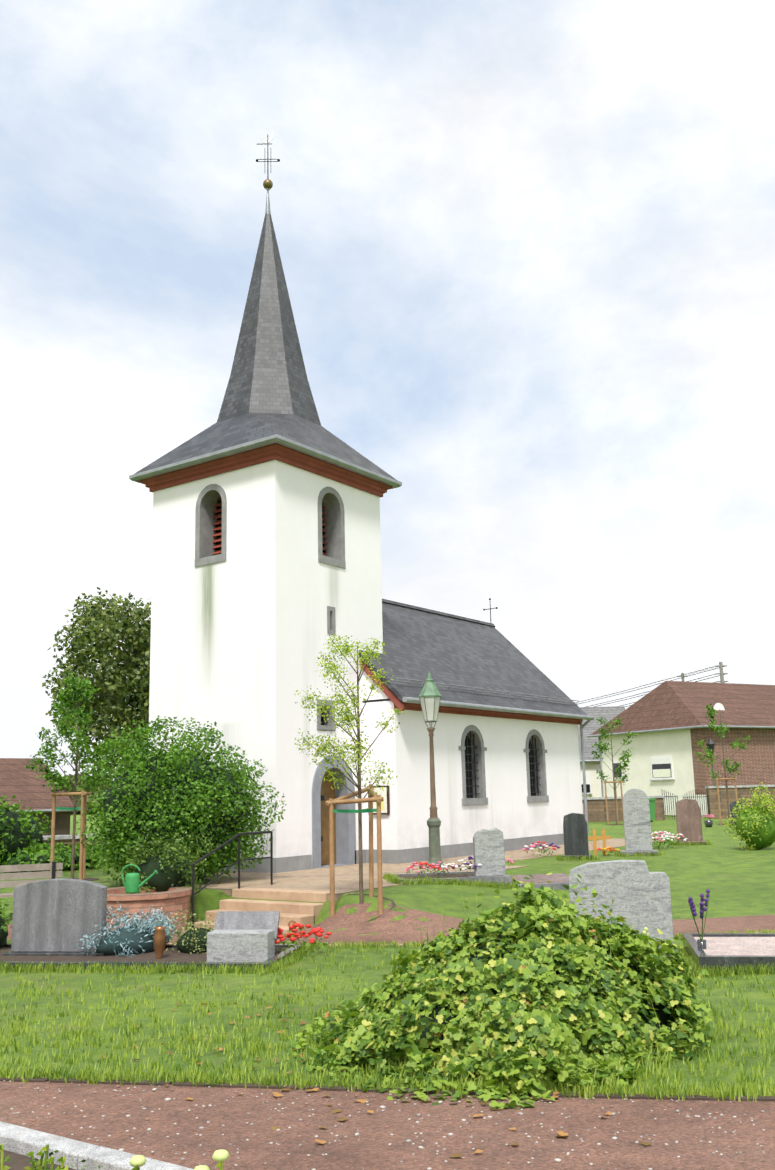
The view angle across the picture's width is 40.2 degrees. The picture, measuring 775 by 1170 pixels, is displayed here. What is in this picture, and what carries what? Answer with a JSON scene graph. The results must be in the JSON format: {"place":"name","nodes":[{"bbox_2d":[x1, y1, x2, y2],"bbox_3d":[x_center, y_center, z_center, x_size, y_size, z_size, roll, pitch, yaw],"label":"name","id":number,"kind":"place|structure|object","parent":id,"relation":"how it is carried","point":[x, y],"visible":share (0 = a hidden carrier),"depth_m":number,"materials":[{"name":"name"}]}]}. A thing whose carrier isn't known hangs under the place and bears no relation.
{"place":"outdoors","nodes":[
{"label":"outdoors","id":0,"kind":"place"},
{"bbox_2d":[148,460,382,857],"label":"tower walls","id":1,"kind":"structure","parent":0,"point":[239,635],"depth_m":24.18,"materials":[{"name":"white paint"}]},
{"bbox_2d":[195,484,365,872],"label":"stone trim","id":2,"kind":"structure","parent":1,"relation":"attached to","point":[211,498],"depth_m":24.48,"materials":[{"name":"grey stone"}]},
{"bbox_2d":[118,863,527,900],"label":"forecourt paving","id":3,"kind":"structure","parent":0,"point":[346,878],"depth_m":20.44,"materials":[{"name":"beige stone"}]},
{"bbox_2d":[418,673,443,866],"bbox_3d":[0.973,3.991,23.015,0.450,4.200,0.520,-9,-14,35],"label":"lamp post","id":4,"kind":"object","parent":3,"relation":"on","point":[429,696],"visible":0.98,"depth_m":23.01,"materials":[{"name":"green metal"}]},
{"bbox_2d":[0,1081,774,1169],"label":"path","id":5,"kind":"structure","parent":0,"point":[371,1149],"depth_m":5.96,"materials":[{"name":"brown gravel"}]},
{"bbox_2d":[2,1080,764,1169],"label":"path pebbles","id":6,"kind":"object","parent":5,"relation":"on","point":[357,1134],"visible":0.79,"depth_m":6.00,"materials":[{"name":"brown"}]},
{"bbox_2d":[0,814,774,1099],"bbox_3d":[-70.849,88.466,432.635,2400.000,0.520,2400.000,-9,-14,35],"label":"ground","id":7,"kind":"structure","parent":0,"point":[730,875],"depth_m":12.03,"materials":[{"name":"green plant"}]},
{"bbox_2d":[0,807,27,865],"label":"hedge","id":8,"kind":"object","parent":7,"relation":"on","point":[17,833],"visible":0.46,"depth_m":25.60,"materials":[{"name":"green plant"}]},
{"bbox_2d":[0,795,112,872],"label":"hedge leaves","id":9,"kind":"object","parent":8,"relation":"attached to","point":[37,849],"visible":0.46,"depth_m":25.15,"materials":[{"name":"green plant"}]},
{"bbox_2d":[19,813,42,846],"bbox_3d":[-9.541,6.592,27.227,1.301,1.422,1.349,-2,-11,2],"label":"hedge","id":10,"kind":"object","parent":7,"relation":"on","point":[39,837],"visible":0.17,"depth_m":27.04,"materials":[{"name":"green plant"}]},
{"bbox_2d":[0,861,62,897],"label":"bench","id":11,"kind":"object","parent":7,"relation":"on","point":[53,866],"visible":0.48,"depth_m":18.31,"materials":[{"name":"brown wood"}]},
{"bbox_2d":[6,854,60,872],"bbox_3d":[-8.190,6.506,24.596,1.300,0.500,1.350,-9,-14,35],"label":"hedge","id":12,"kind":"object","parent":7,"relation":"on","point":[27,859],"visible":0.25,"depth_m":24.17,"materials":[{"name":"green plant"}]},
{"bbox_2d":[0,758,80,835],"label":"house","id":13,"kind":"structure","parent":7,"relation":"on","point":[21,782],"depth_m":47.46,"materials":[{"name":"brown wood"}]},
{"bbox_2d":[39,683,104,880],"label":"young tree stakes","id":14,"kind":"object","parent":7,"relation":"on","point":[82,794],"visible":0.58,"depth_m":21.74,"materials":[{"name":"brown wood"}]},
{"bbox_2d":[25,671,114,792],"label":"young tree leaves","id":15,"kind":"object","parent":14,"relation":"attached to","point":[61,706],"visible":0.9,"depth_m":21.90,"materials":[{"name":"green plant"}]},
{"bbox_2d":[43,834,103,846],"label":"cemetery wall","id":16,"kind":"structure","parent":7,"relation":"on","point":[64,839],"depth_m":29.31,"materials":[{"name":"stone"}]},
{"bbox_2d":[56,848,95,869],"bbox_3d":[-7.560,6.533,25.192,1.347,0.531,1.308,2,-11,-15],"label":"hedge","id":17,"kind":"object","parent":7,"relation":"on","point":[77,859],"visible":0.15,"depth_m":24.86,"materials":[{"name":"green plant"}]},
{"bbox_2d":[55,773,111,813],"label":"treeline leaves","id":18,"kind":"object","parent":7,"relation":"on","point":[72,777],"visible":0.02,"depth_m":121.33,"materials":[{"name":"green plant"}]},
{"bbox_2d":[42,587,150,797],"bbox_3d":[-9.494,5.068,40.712,7.417,9.913,7.331,-9,-14,35],"label":"tree","id":19,"kind":"object","parent":7,"relation":"on","point":[94,619],"depth_m":39.24,"materials":[{"name":"green plant"}]},
{"bbox_2d":[0,1121,193,1169],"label":"grave border","id":20,"kind":"object","parent":7,"relation":"on","point":[19,1142],"visible":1,"depth_m":5.40,"materials":[{"name":"stone"}]},
{"bbox_2d":[7,1150,100,1169],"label":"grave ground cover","id":21,"kind":"object","parent":20,"relation":"on","point":[52,1153],"visible":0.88,"depth_m":5.16,"materials":[{"name":"green plant"}]},
{"bbox_2d":[0,1144,229,1169],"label":"flowers","id":22,"kind":"object","parent":20,"relation":"on","point":[220,1156],"visible":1,"depth_m":5.05,"materials":[{"name":"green plant"}]},
{"bbox_2d":[106,886,191,931],"bbox_3d":[-4.154,5.649,17.597,1.800,1.100,1.800,-9,-14,35],"label":"sandstone well","id":23,"kind":"object","parent":7,"relation":"on","point":[170,900],"visible":0.42,"depth_m":17.00,"materials":[{"name":"brown stone"}]},
{"bbox_2d":[121,864,157,892],"bbox_3d":[-4.064,4.800,17.314,0.627,0.452,0.224,-2,-11,5],"label":"watering can","id":24,"kind":"object","parent":23,"relation":"on","point":[132,883],"visible":1,"depth_m":17.25,"materials":[{"name":"plastic"}]},
{"bbox_2d":[0,944,303,971],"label":"grave plot border","id":25,"kind":"object","parent":7,"relation":"on","point":[170,955],"visible":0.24,"depth_m":13.68,"materials":[{"name":"stone"}]},
{"bbox_2d":[3,878,106,955],"bbox_3d":[-4.465,4.614,14.386,1.450,1.200,0.300,-3,-11,10],"label":"gravestone","id":26,"kind":"object","parent":25,"relation":"on","point":[57,917],"visible":0.75,"depth_m":14.33,"materials":[{"name":"stone"}]},
{"bbox_2d":[153,926,165,958],"bbox_3d":[-2.963,4.660,13.749,0.160,0.420,0.160,-9,-14,35],"label":"grave vase","id":27,"kind":"object","parent":25,"relation":"on","point":[159,937],"visible":0.79,"depth_m":13.70,"materials":[{"name":"brown metal"}]},
{"bbox_2d":[0,943,314,973],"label":"grass edge","id":28,"kind":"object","parent":7,"relation":"on","point":[282,963],"visible":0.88,"depth_m":13.11,"materials":[{"name":"green plant"}]},
{"bbox_2d":[120,827,213,901],"bbox_3d":[-3.864,4.926,18.546,1.842,1.372,1.632,-9,-14,35],"label":"shrub","id":29,"kind":"object","parent":7,"relation":"on","point":[176,850],"depth_m":18.27,"materials":[{"name":"green plant"}]},
{"bbox_2d":[75,716,285,886],"bbox_3d":[-4.145,4.304,20.533,3.911,3.606,4.019,-9,-14,35],"label":"large bush","id":30,"kind":"object","parent":7,"relation":"on","point":[142,756],"depth_m":19.75,"materials":[{"name":"green plant"}]},
{"bbox_2d":[166,909,214,954],"bbox_3d":[-2.523,4.718,14.297,0.935,0.675,0.805,-9,-14,35],"label":"small shrub","id":31,"kind":"object","parent":7,"relation":"on","point":[181,947],"depth_m":14.17,"materials":[{"name":"plant"}]},
{"bbox_2d":[207,911,279,961],"bbox_3d":[-1.848,4.595,13.543,1.000,0.740,0.685,-3,-11,10],"label":"gravestone","id":32,"kind":"object","parent":7,"relation":"on","point":[241,936],"visible":0.56,"depth_m":13.35,"materials":[{"name":"stone"}]},
{"bbox_2d":[191,887,337,933],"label":"steps","id":33,"kind":"structure","parent":7,"relation":"on","point":[304,913],"depth_m":17.60,"materials":[{"name":"beige stone"}]},
{"bbox_2d":[192,831,272,926],"bbox_3d":[-2.679,5.084,18.460,0.052,1.472,2.000,-9,-14,35],"label":"handrail","id":34,"kind":"object","parent":33,"relation":"on","point":[239,859],"visible":0.9,"depth_m":18.55,"materials":[{"name":"metal"}]},
{"bbox_2d":[129,131,401,496],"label":"church spire","id":35,"kind":"structure","parent":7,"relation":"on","point":[268,411],"depth_m":26.02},
{"bbox_2d":[275,923,331,957],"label":"geraniums","id":36,"kind":"object","parent":7,"relation":"on","point":[314,931],"depth_m":14.02,"materials":[{"name":"red plant"}]},
{"bbox_2d":[72,984,650,1157],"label":"fallen leaves","id":37,"kind":"object","parent":7,"relation":"on","point":[560,1134],"visible":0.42,"depth_m":6.60,"materials":[{"name":"brown plant"}]},
{"bbox_2d":[0,940,774,1056],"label":"lawn grass tufts","id":38,"kind":"object","parent":7,"relation":"on","point":[287,976],"depth_m":10.08,"materials":[{"name":"green plant"}]},
{"bbox_2d":[0,897,12,946],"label":"bush","id":39,"kind":"object","parent":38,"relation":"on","point":[5,918],"depth_m":14.92,"materials":[{"name":"green plant"}]},
{"bbox_2d":[76,902,180,956],"bbox_3d":[-3.478,4.747,14.454,1.247,0.818,1.523,-9,-14,35],"label":"shrub","id":40,"kind":"object","parent":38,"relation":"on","point":[163,922],"depth_m":14.24,"materials":[{"name":"teal plant"}]},
{"bbox_2d":[0,1059,774,1101],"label":"grass tufts","id":41,"kind":"object","parent":7,"relation":"on","point":[723,1092],"visible":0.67,"depth_m":6.98,"materials":[{"name":"green plant"}]},
{"bbox_2d":[0,1077,774,1100],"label":"path kerb","id":42,"kind":"structure","parent":7,"relation":"on","point":[600,1095],"depth_m":6.92,"materials":[{"name":"stone"}]},
{"bbox_2d":[382,872,519,888],"bbox_3d":[1.142,5.470,19.631,2.527,0.271,1.741,0,-11,-8],"label":"edging","id":43,"kind":"object","parent":7,"relation":"on","point":[388,877],"visible":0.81,"depth_m":18.95,"materials":[{"name":"plant"}]},
{"bbox_2d":[392,871,511,885],"bbox_3d":[1.127,5.659,19.689,2.055,0.501,1.500,0,-11,-9],"label":"grave plot border","id":44,"kind":"object","parent":7,"relation":"on","point":[492,879],"visible":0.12,"depth_m":19.53,"materials":[{"name":"grey stone"}]},
{"bbox_2d":[405,862,440,877],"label":"flowers","id":45,"kind":"object","parent":44,"relation":"on","point":[421,864],"depth_m":19.46,"materials":[{"name":"plant"}]},
{"bbox_2d":[428,861,457,875],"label":"flowers","id":46,"kind":"object","parent":44,"relation":"on","point":[453,865],"depth_m":20.05,"materials":[{"name":"white plant"}]},
{"bbox_2d":[455,856,481,874],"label":"flowers","id":47,"kind":"object","parent":44,"relation":"on","point":[467,863],"depth_m":19.53,"materials":[{"name":"white plant"}]},
{"bbox_2d":[468,828,509,876],"bbox_3d":[1.875,5.062,19.512,0.750,1.128,0.320,0,-11,-9],"label":"rough headstone","id":48,"kind":"object","parent":44,"relation":"on","point":[488,851],"visible":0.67,"depth_m":19.46,"materials":[{"name":"grey stone"}]},
{"bbox_2d":[169,932,774,946],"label":"path kerb","id":49,"kind":"structure","parent":7,"relation":"on","point":[400,944],"depth_m":14.75,"materials":[{"name":"stone"}]},
{"bbox_2d":[359,598,593,833],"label":"church roof","id":50,"kind":"structure","parent":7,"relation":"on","point":[465,662],"depth_m":29.80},
{"bbox_2d":[286,874,714,1109],"bbox_3d":[0.922,3.233,8.865,3.645,1.541,4.621,-9,-14,35],"label":"ivy mound","id":51,"kind":"object","parent":7,"relation":"on","point":[571,960],"depth_m":7.63,"materials":[{"name":"green plant"}]},
{"bbox_2d":[317,873,710,1089],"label":"bush leaves","id":52,"kind":"object","parent":51,"relation":"attached to","point":[541,1038],"visible":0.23,"depth_m":7.58,"materials":[{"name":"green plant"}]},
{"bbox_2d":[386,883,677,1046],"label":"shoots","id":53,"kind":"object","parent":51,"relation":"in","point":[528,953],"visible":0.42,"depth_m":8.27,"materials":[{"name":"green plant"}]},
{"bbox_2d":[636,927,648,938],"bbox_3d":[2.223,3.152,9.223,0.108,0.330,0.113,-9,-14,35],"label":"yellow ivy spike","id":54,"kind":"object","parent":51,"relation":"attached to","point":[645,932],"visible":0.21,"depth_m":9.23,"materials":[{"name":"yellow plant"}]},
{"bbox_2d":[505,856,513,871],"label":"flowers","id":55,"kind":"object","parent":7,"relation":"on","point":[511,861],"depth_m":20.01,"materials":[{"name":"pink plant"}]},
{"bbox_2d":[306,990,730,1098],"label":"grass tufts","id":56,"kind":"object","parent":7,"relation":"on","point":[644,1076],"visible":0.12,"depth_m":7.25,"materials":[{"name":"green plant"}]},
{"bbox_2d":[278,928,774,948],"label":"path edge grass","id":57,"kind":"structure","parent":7,"relation":"on","point":[318,944],"depth_m":14.66,"materials":[{"name":"plant"}]},
{"bbox_2d":[510,873,568,889],"bbox_3d":[2.903,5.570,19.829,1.397,0.246,0.998,0,-11,-9],"label":"red grave slab","id":58,"kind":"object","parent":7,"relation":"on","point":[558,880],"visible":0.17,"depth_m":19.63,"materials":[{"name":"stone"}]},
{"bbox_2d":[561,813,591,859],"bbox_3d":[4.339,5.859,24.368,0.700,1.200,0.300,-3,-11,10],"label":"gravestone","id":59,"kind":"object","parent":7,"relation":"on","point":[575,832],"visible":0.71,"depth_m":24.32,"materials":[{"name":"stone"}]},
{"bbox_2d":[556,853,598,860],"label":"grass","id":60,"kind":"structure","parent":7,"relation":"on","point":[560,857],"depth_m":24.10,"materials":[{"name":"green plant"}]},
{"bbox_2d":[588,829,600,855],"bbox_3d":[5.003,6.262,25.520,0.320,0.720,0.044,-1,-11,-1],"label":"wooden cross","id":61,"kind":"object","parent":7,"relation":"on","point":[594,838],"visible":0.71,"depth_m":25.52,"materials":[{"name":"orange wood"}]},
{"bbox_2d":[578,706,624,797],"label":"background house","id":62,"kind":"structure","parent":7,"relation":"on","point":[593,782],"depth_m":72.20,"materials":[{"name":"paint"}]},
{"bbox_2d":[597,848,612,855],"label":"flowers","id":63,"kind":"object","parent":7,"relation":"on","point":[611,850],"depth_m":25.28,"materials":[{"name":"yellow plant"}]},
{"bbox_2d":[601,829,610,854],"bbox_3d":[5.252,6.277,25.623,0.320,0.720,0.044,-1,-11,-1],"label":"wooden cross","id":64,"kind":"object","parent":7,"relation":"on","point":[603,837],"visible":0.71,"depth_m":25.63,"materials":[{"name":"orange wood"}]},
{"bbox_2d":[594,722,627,824],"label":"tree stakes","id":65,"kind":"object","parent":7,"relation":"on","point":[614,782],"visible":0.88,"depth_m":46.22,"materials":[{"name":"brown wood"}]},
{"bbox_2d":[591,716,636,784],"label":"young tree leaves","id":66,"kind":"object","parent":65,"relation":"attached to","point":[602,733],"visible":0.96,"depth_m":46.63,"materials":[{"name":"green plant"}]},
{"bbox_2d":[607,846,619,855],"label":"flowers","id":67,"kind":"object","parent":7,"relation":"on","point":[609,847],"depth_m":25.35,"materials":[{"name":"plant"}]},
{"bbox_2d":[568,860,678,957],"bbox_3d":[2.875,4.079,13.048,1.400,1.330,0.350,-3,-11,10],"label":"gravestone","id":68,"kind":"object","parent":7,"relation":"on","point":[640,891],"visible":0.5,"depth_m":13.00,"materials":[{"name":"stone"}]},
{"bbox_2d":[620,788,657,855],"bbox_3d":[5.965,5.733,25.273,0.850,1.720,0.400,-3,-11,10],"label":"gravestone","id":69,"kind":"object","parent":7,"relation":"on","point":[637,821],"visible":0.81,"depth_m":25.20,"materials":[{"name":"grey stone"}]},
{"bbox_2d":[614,850,664,856],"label":"grass","id":70,"kind":"structure","parent":7,"relation":"on","point":[636,854],"depth_m":24.92,"materials":[{"name":"green plant"}]},
{"bbox_2d":[648,798,655,821],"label":"green wheelie bin","id":71,"kind":"object","parent":7,"relation":"on","point":[652,807],"visible":0.4,"depth_m":48.27,"materials":[{"name":"green plastic"}]},
{"bbox_2d":[651,831,687,848],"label":"flowers","id":72,"kind":"object","parent":7,"relation":"on","point":[662,835],"depth_m":27.82,"materials":[{"name":"white plant"}]},
{"bbox_2d":[669,947,686,958],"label":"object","id":73,"kind":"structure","parent":7,"relation":"on","point":[677,950],"depth_m":12.67,"materials":[{"name":"green plant"}]},
{"bbox_2d":[582,785,774,821],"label":"cemetery wall","id":74,"kind":"structure","parent":7,"relation":"on","point":[596,807],"depth_m":50.91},
{"bbox_2d":[591,681,774,785],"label":"house roof","id":75,"kind":"structure","parent":7,"relation":"on","point":[749,710],"depth_m":60.34,"materials":[{"name":"brown tile"}]},
{"bbox_2d":[713,703,724,710],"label":"satellite dish","id":76,"kind":"object","parent":75,"relation":"on","point":[719,706],"visible":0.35,"depth_m":60.35,"materials":[{"name":"white metal"}]},
{"bbox_2d":[662,791,708,818],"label":"picket fence","id":77,"kind":"object","parent":7,"relation":"on","point":[668,796],"visible":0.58,"depth_m":51.01,"materials":[{"name":"white wood"}]},
{"bbox_2d":[674,799,706,844],"bbox_3d":[8.357,6.632,29.316,0.850,1.400,0.350,-3,-11,10],"label":"gravestone","id":78,"kind":"object","parent":7,"relation":"on","point":[688,819],"visible":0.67,"depth_m":29.26,"materials":[{"name":"stone"}]},
{"bbox_2d":[669,840,713,845],"bbox_3d":[8.369,7.107,29.220,1.245,0.130,0.724,-3,-11,11],"label":"grass edging","id":79,"kind":"object","parent":7,"relation":"on","point":[708,842],"visible":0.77,"depth_m":28.98,"materials":[{"name":"green plant"}]},
{"bbox_2d":[690,899,708,948],"bbox_3d":[3.601,3.947,12.175,0.227,0.661,0.228,-9,-14,35],"label":"grave vase","id":80,"kind":"object","parent":7,"relation":"on","point":[701,942],"visible":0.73,"depth_m":12.12,"materials":[{"name":"metal"}]},
{"bbox_2d":[688,889,709,918],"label":"lavender flowers","id":81,"kind":"object","parent":80,"relation":"on","point":[692,905],"visible":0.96,"depth_m":12.18,"materials":[{"name":"purple plant"}]},
{"bbox_2d":[678,662,727,682],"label":"utility poles","id":82,"kind":"object","parent":7,"relation":"on","point":[721,666],"visible":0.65,"depth_m":80.59,"materials":[{"name":"grey wood"}]},
{"bbox_2d":[576,666,724,706],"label":"power lines","id":83,"kind":"object","parent":82,"relation":"attached to","point":[652,685],"visible":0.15,"depth_m":89.33,"materials":[{"name":"black metal"}]},
{"bbox_2d":[704,820,712,826],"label":"flower pot","id":84,"kind":"object","parent":7,"relation":"on","point":[708,823],"visible":1,"depth_m":40.91,"materials":[{"name":"ceramic"}]},
{"bbox_2d":[706,714,737,824],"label":"tree stakes","id":85,"kind":"object","parent":7,"relation":"on","point":[726,779],"visible":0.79,"depth_m":43.32,"materials":[{"name":"brown wood"}]},
{"bbox_2d":[694,704,750,778],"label":"young tree leaves","id":86,"kind":"object","parent":85,"relation":"attached to","point":[710,714],"visible":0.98,"depth_m":43.72,"materials":[{"name":"green plant"}]},
{"bbox_2d":[675,946,774,977],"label":"grass tufts","id":87,"kind":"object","parent":7,"relation":"on","point":[697,971],"visible":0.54,"depth_m":11.23,"materials":[{"name":"green plant"}]},
{"bbox_2d":[682,933,774,970],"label":"grave border","id":88,"kind":"object","parent":7,"relation":"on","point":[722,950],"visible":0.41,"depth_m":12.02,"materials":[{"name":"stone"}]},
{"bbox_2d":[729,801,742,825],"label":"dark headstone","id":89,"kind":"object","parent":7,"relation":"on","point":[732,804],"visible":0.42,"depth_m":41.80,"materials":[{"name":"stone"}]},
{"bbox_2d":[724,782,774,849],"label":"bush","id":90,"kind":"object","parent":7,"relation":"on","point":[766,799],"depth_m":26.19,"materials":[{"name":"green plant"}]},
{"bbox_2d":[0,0,774,780],"label":"sky","id":91,"kind":"structure","parent":0,"point":[526,248],"materials":[{"name":"white"}]},
{"bbox_2d":[7,902,774,944],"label":"path","id":92,"kind":"structure","parent":0,"point":[404,930],"depth_m":15.78,"materials":[{"name":"brown gravel"}]},
{"bbox_2d":[288,920,295,937],"bbox_3d":[-1.417,5.135,15.797,0.139,0.250,0.139,-4,-11,13],"label":"grave lantern","id":93,"kind":"object","parent":92,"relation":"on","point":[291,923],"visible":0.38,"depth_m":15.76,"materials":[{"name":"orange metal"}]},
{"bbox_2d":[305,640,395,922],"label":"young tree stakes","id":94,"kind":"object","parent":92,"relation":"on","point":[345,799],"visible":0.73,"depth_m":16.85,"materials":[{"name":"brown wood"}]},
{"bbox_2d":[294,632,404,795],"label":"young tree leaves","id":95,"kind":"object","parent":94,"relation":"attached to","point":[345,650],"visible":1,"depth_m":17.00,"materials":[{"name":"green plant"}]},
{"bbox_2d":[362,671,582,849],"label":"nave walls","id":96,"kind":"structure","parent":0,"point":[403,752],"depth_m":26.57,"materials":[{"name":"white paint"}]},
{"bbox_2d":[360,659,582,863],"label":"church trim","id":97,"kind":"structure","parent":96,"relation":"attached to","point":[472,748],"depth_m":27.61,"materials":[{"name":"grey stone"}]},
{"bbox_2d":[410,838,674,864],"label":"path","id":98,"kind":"structure","parent":0,"point":[516,855],"depth_m":27.00,"materials":[{"name":"beige gravel"}]},
{"bbox_2d":[522,841,559,856],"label":"flowers","id":99,"kind":"object","parent":98,"relation":"on","point":[533,844],"depth_m":25.47,"materials":[{"name":"pink plant"}]},
{"bbox_2d":[587,725,707,814],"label":"house wall","id":100,"kind":"structure","parent":0,"point":[665,760],"depth_m":60.27,"materials":[{"name":"beige paint"}]},
{"bbox_2d":[706,738,714,785],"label":"street lantern","id":101,"kind":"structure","parent":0,"point":[710,744],"depth_m":52.03,"materials":[{"name":"black metal"}]}
]}

